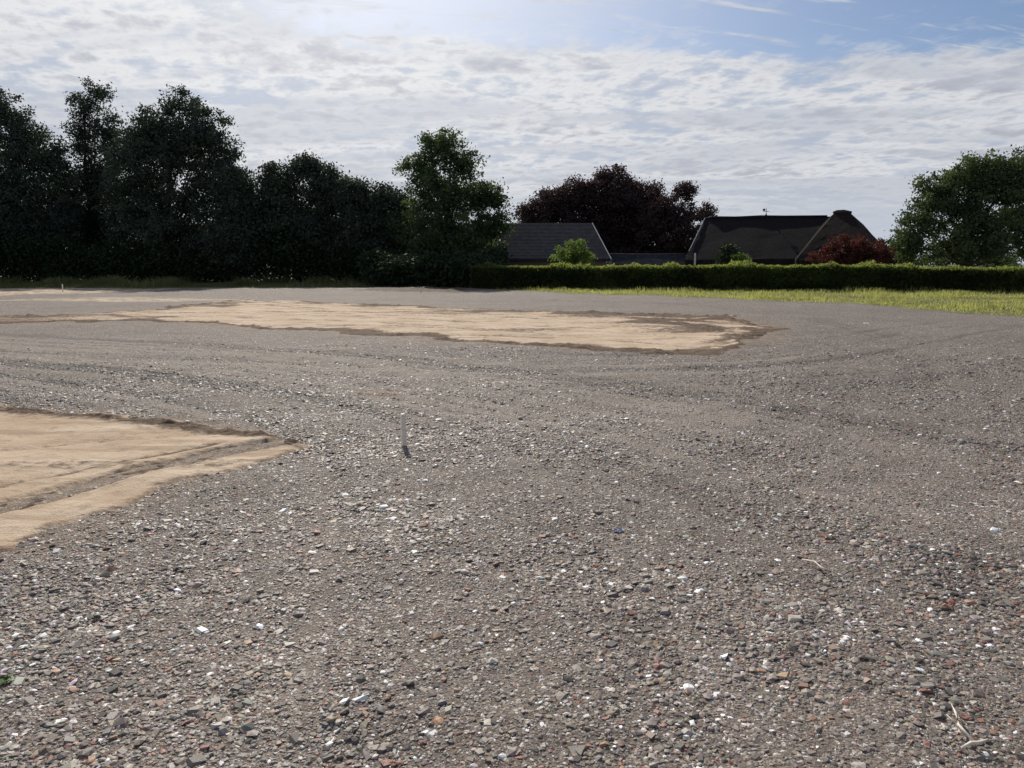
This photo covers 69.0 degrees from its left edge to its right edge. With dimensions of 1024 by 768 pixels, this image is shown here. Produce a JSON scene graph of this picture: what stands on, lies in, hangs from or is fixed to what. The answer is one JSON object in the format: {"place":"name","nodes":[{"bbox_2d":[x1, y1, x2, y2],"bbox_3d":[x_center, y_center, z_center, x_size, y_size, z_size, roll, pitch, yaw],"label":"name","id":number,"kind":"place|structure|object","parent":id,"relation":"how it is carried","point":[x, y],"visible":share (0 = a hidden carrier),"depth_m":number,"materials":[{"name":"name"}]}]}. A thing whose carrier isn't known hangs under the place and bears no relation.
{"place":"outdoors","nodes":[
{"label":"outdoors","id":0,"kind":"place"},
{"bbox_2d":[0,264,1023,767],"bbox_3d":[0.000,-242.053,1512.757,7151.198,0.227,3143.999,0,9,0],"label":"ground","id":1,"kind":"structure","parent":0,"point":[860,324],"depth_m":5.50,"materials":[{"name":"grey gravel"}]},
{"bbox_2d":[0,676,14,684],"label":"weed","id":2,"kind":"object","parent":1,"relation":"on","point":[5,679],"visible":1,"depth_m":2.99,"materials":[{"name":"green plant"}]},
{"bbox_2d":[0,113,37,266],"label":"tree","id":3,"kind":"object","parent":1,"relation":"on","point":[4,196],"visible":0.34,"depth_m":62.81,"materials":[{"name":"green plant"}]},
{"bbox_2d":[0,86,93,278],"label":"tree","id":4,"kind":"object","parent":1,"relation":"on","point":[24,145],"visible":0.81,"depth_m":63.17,"materials":[{"name":"green plant"}]},
{"bbox_2d":[41,75,126,248],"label":"tree","id":5,"kind":"object","parent":1,"relation":"on","point":[85,128],"visible":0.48,"depth_m":66.71,"materials":[{"name":"green plant"}]},
{"bbox_2d":[0,405,309,552],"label":"sand","id":6,"kind":"structure","parent":1,"relation":"on","point":[45,451],"depth_m":6.39,"materials":[{"name":"beige sand"}]},
{"bbox_2d":[87,82,254,276],"bbox_3d":[-29.372,-16.960,63.838,14.411,16.900,9.772,0,9,0],"label":"tree","id":7,"kind":"object","parent":1,"relation":"on","point":[169,147],"visible":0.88,"depth_m":62.65,"materials":[{"name":"green plant"}]},
{"bbox_2d":[0,274,460,288],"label":"verge grass","id":8,"kind":"structure","parent":1,"relation":"on","point":[162,282],"depth_m":55.25,"materials":[{"name":"green plant"}]},
{"bbox_2d":[186,163,278,281],"bbox_3d":[-23.214,-13.559,62.610,7.039,10.474,6.713,0,9,0],"label":"tree","id":9,"kind":"object","parent":1,"relation":"on","point":[239,206],"visible":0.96,"depth_m":61.61,"materials":[{"name":"green plant"}]},
{"bbox_2d":[0,206,512,287],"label":"undergrowth","id":10,"kind":"object","parent":1,"relation":"on","point":[407,266],"visible":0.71,"depth_m":62.31,"materials":[{"name":"green plant"}]},
{"bbox_2d":[246,149,353,281],"bbox_3d":[-18.118,-14.440,64.717,10.400,11.500,9.019,-7,11,-35],"label":"tree","id":11,"kind":"object","parent":1,"relation":"on","point":[290,210],"visible":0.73,"depth_m":62.82,"materials":[{"name":"green plant"}]},
{"bbox_2d":[320,174,424,253],"bbox_3d":[-11.614,-13.211,63.826,9.593,9.363,7.288,5,11,30],"label":"tree","id":12,"kind":"object","parent":1,"relation":"on","point":[368,218],"visible":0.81,"depth_m":62.26,"materials":[{"name":"green plant"}]},
{"bbox_2d":[0,300,789,355],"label":"sand","id":13,"kind":"structure","parent":1,"relation":"on","point":[594,330],"depth_m":20.88,"materials":[{"name":"beige sand"}]},
{"bbox_2d":[400,413,406,445],"bbox_3d":[-0.987,0.475,6.785,0.040,0.420,0.050,-5,12,-24],"label":"survey stake","id":14,"kind":"object","parent":1,"relation":"on","point":[403,428],"visible":0.84,"depth_m":6.75,"materials":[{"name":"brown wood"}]},
{"bbox_2d":[390,125,520,253],"bbox_3d":[-4.933,-14.069,59.194,9.069,12.561,8.907,8,12,42],"label":"tree","id":15,"kind":"object","parent":1,"relation":"on","point":[437,229],"visible":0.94,"depth_m":58.48,"materials":[{"name":"green plant"}]},
{"bbox_2d":[510,172,616,248],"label":"tree","id":16,"kind":"object","parent":1,"relation":"on","point":[561,204],"visible":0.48,"depth_m":80.69,"materials":[{"name":"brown plant"}]},
{"bbox_2d":[547,238,597,264],"bbox_3d":[4.176,-8.339,51.559,3.279,3.600,2.962,3,10,16],"label":"shrub","id":17,"kind":"object","parent":1,"relation":"on","point":[576,254],"visible":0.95,"depth_m":50.91,"materials":[{"name":"green plant"}]},
{"bbox_2d":[612,527,622,530],"bbox_3d":[0.663,0.908,4.661,0.067,0.013,0.041,0,9,-2],"label":"plastic scrap","id":18,"kind":"object","parent":1,"relation":"on","point":[618,529],"visible":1,"depth_m":4.66,"materials":[{"name":"plastic"}]},
{"bbox_2d":[580,163,676,263],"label":"tree","id":19,"kind":"object","parent":1,"relation":"on","point":[624,200],"visible":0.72,"depth_m":81.51,"materials":[{"name":"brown plant"}]},
{"bbox_2d":[608,253,685,265],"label":"shed","id":20,"kind":"structure","parent":1,"relation":"on","point":[641,259],"depth_m":60.67,"materials":[{"name":"stone"}]},
{"bbox_2d":[623,180,719,255],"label":"tree","id":21,"kind":"object","parent":1,"relation":"on","point":[664,221],"visible":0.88,"depth_m":78.99,"materials":[{"name":"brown plant"}]},
{"bbox_2d":[714,241,739,264],"bbox_3d":[15.065,-8.303,52.236,1.896,3.331,1.809,0,9,0],"label":"shrub","id":22,"kind":"object","parent":1,"relation":"on","point":[727,249],"visible":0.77,"depth_m":51.97,"materials":[{"name":"green plant"}]},
{"bbox_2d":[730,252,750,262],"bbox_3d":[15.757,-7.809,51.437,1.436,2.581,1.479,7,11,36],"label":"shrub","id":23,"kind":"object","parent":1,"relation":"on","point":[740,257],"visible":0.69,"depth_m":51.05,"materials":[{"name":"green plant"}]},
{"bbox_2d":[469,259,1023,292],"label":"hedge","id":24,"kind":"object","parent":1,"relation":"on","point":[754,276],"visible":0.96,"depth_m":45.81,"materials":[{"name":"green plant"}]},
{"bbox_2d":[496,285,1023,315],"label":"grass","id":25,"kind":"structure","parent":1,"relation":"on","point":[873,293],"depth_m":37.70,"materials":[{"name":"green plant"}]},
{"bbox_2d":[684,208,897,265],"bbox_3d":[22.241,-11.427,61.778,15.374,6.215,11.300,2,9,13],"label":"thatched farmhouse","id":26,"kind":"object","parent":1,"relation":"on","point":[781,240],"visible":0.51,"depth_m":59.63,"materials":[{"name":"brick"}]},
{"bbox_2d":[802,559,828,569],"bbox_3d":[1.663,0.974,4.043,0.049,0.028,0.201,-3,10,-20],"label":"stick","id":27,"kind":"object","parent":1,"relation":"on","point":[815,562],"visible":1,"depth_m":4.05,"materials":[{"name":"brown wood"}]},
{"bbox_2d":[803,232,898,264],"bbox_3d":[23.781,-8.667,52.456,5.962,3.950,4.333,-3,10,-17],"label":"maple tree","id":28,"kind":"object","parent":1,"relation":"on","point":[858,248],"visible":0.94,"depth_m":51.38,"materials":[{"name":"red plant"}]},
{"bbox_2d":[888,247,920,264],"bbox_3d":[31.039,-9.807,59.227,3.725,4.094,3.023,-2,9,-14],"label":"tree","id":29,"kind":"object","parent":1,"relation":"on","point":[894,253],"visible":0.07,"depth_m":58.39,"materials":[{"name":"green plant"}]},
{"bbox_2d":[879,144,1023,266],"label":"tree","id":30,"kind":"object","parent":1,"relation":"on","point":[986,179],"visible":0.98,"depth_m":51.51,"materials":[{"name":"green plant"}]},
{"bbox_2d":[946,703,974,740],"bbox_3d":[1.596,1.211,2.682,0.055,0.030,0.202,2,9,11],"label":"stick","id":31,"kind":"object","parent":1,"relation":"on","point":[960,727],"visible":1,"depth_m":2.65,"materials":[{"name":"brown wood"}]},
{"bbox_2d":[912,252,1023,267],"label":"shrub","id":32,"kind":"object","parent":1,"relation":"on","point":[1003,262],"visible":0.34,"depth_m":60.16,"materials":[{"name":"green plant"}]},
{"bbox_2d":[962,739,988,748],"bbox_3d":[1.598,1.240,2.571,0.102,0.023,0.013,-2,9,-10],"label":"stick","id":33,"kind":"object","parent":1,"relation":"on","point":[971,743],"visible":1,"depth_m":2.57,"materials":[{"name":"brown wood"}]},
{"bbox_2d":[0,0,1023,263],"label":"sky","id":34,"kind":"structure","parent":0,"point":[783,107],"materials":[{"name":"white"}]},
{"bbox_2d":[499,223,611,265],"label":"barn","id":35,"kind":"structure","parent":0,"point":[533,244],"depth_m":60.98,"materials":[{"name":"brick"}]}
]}

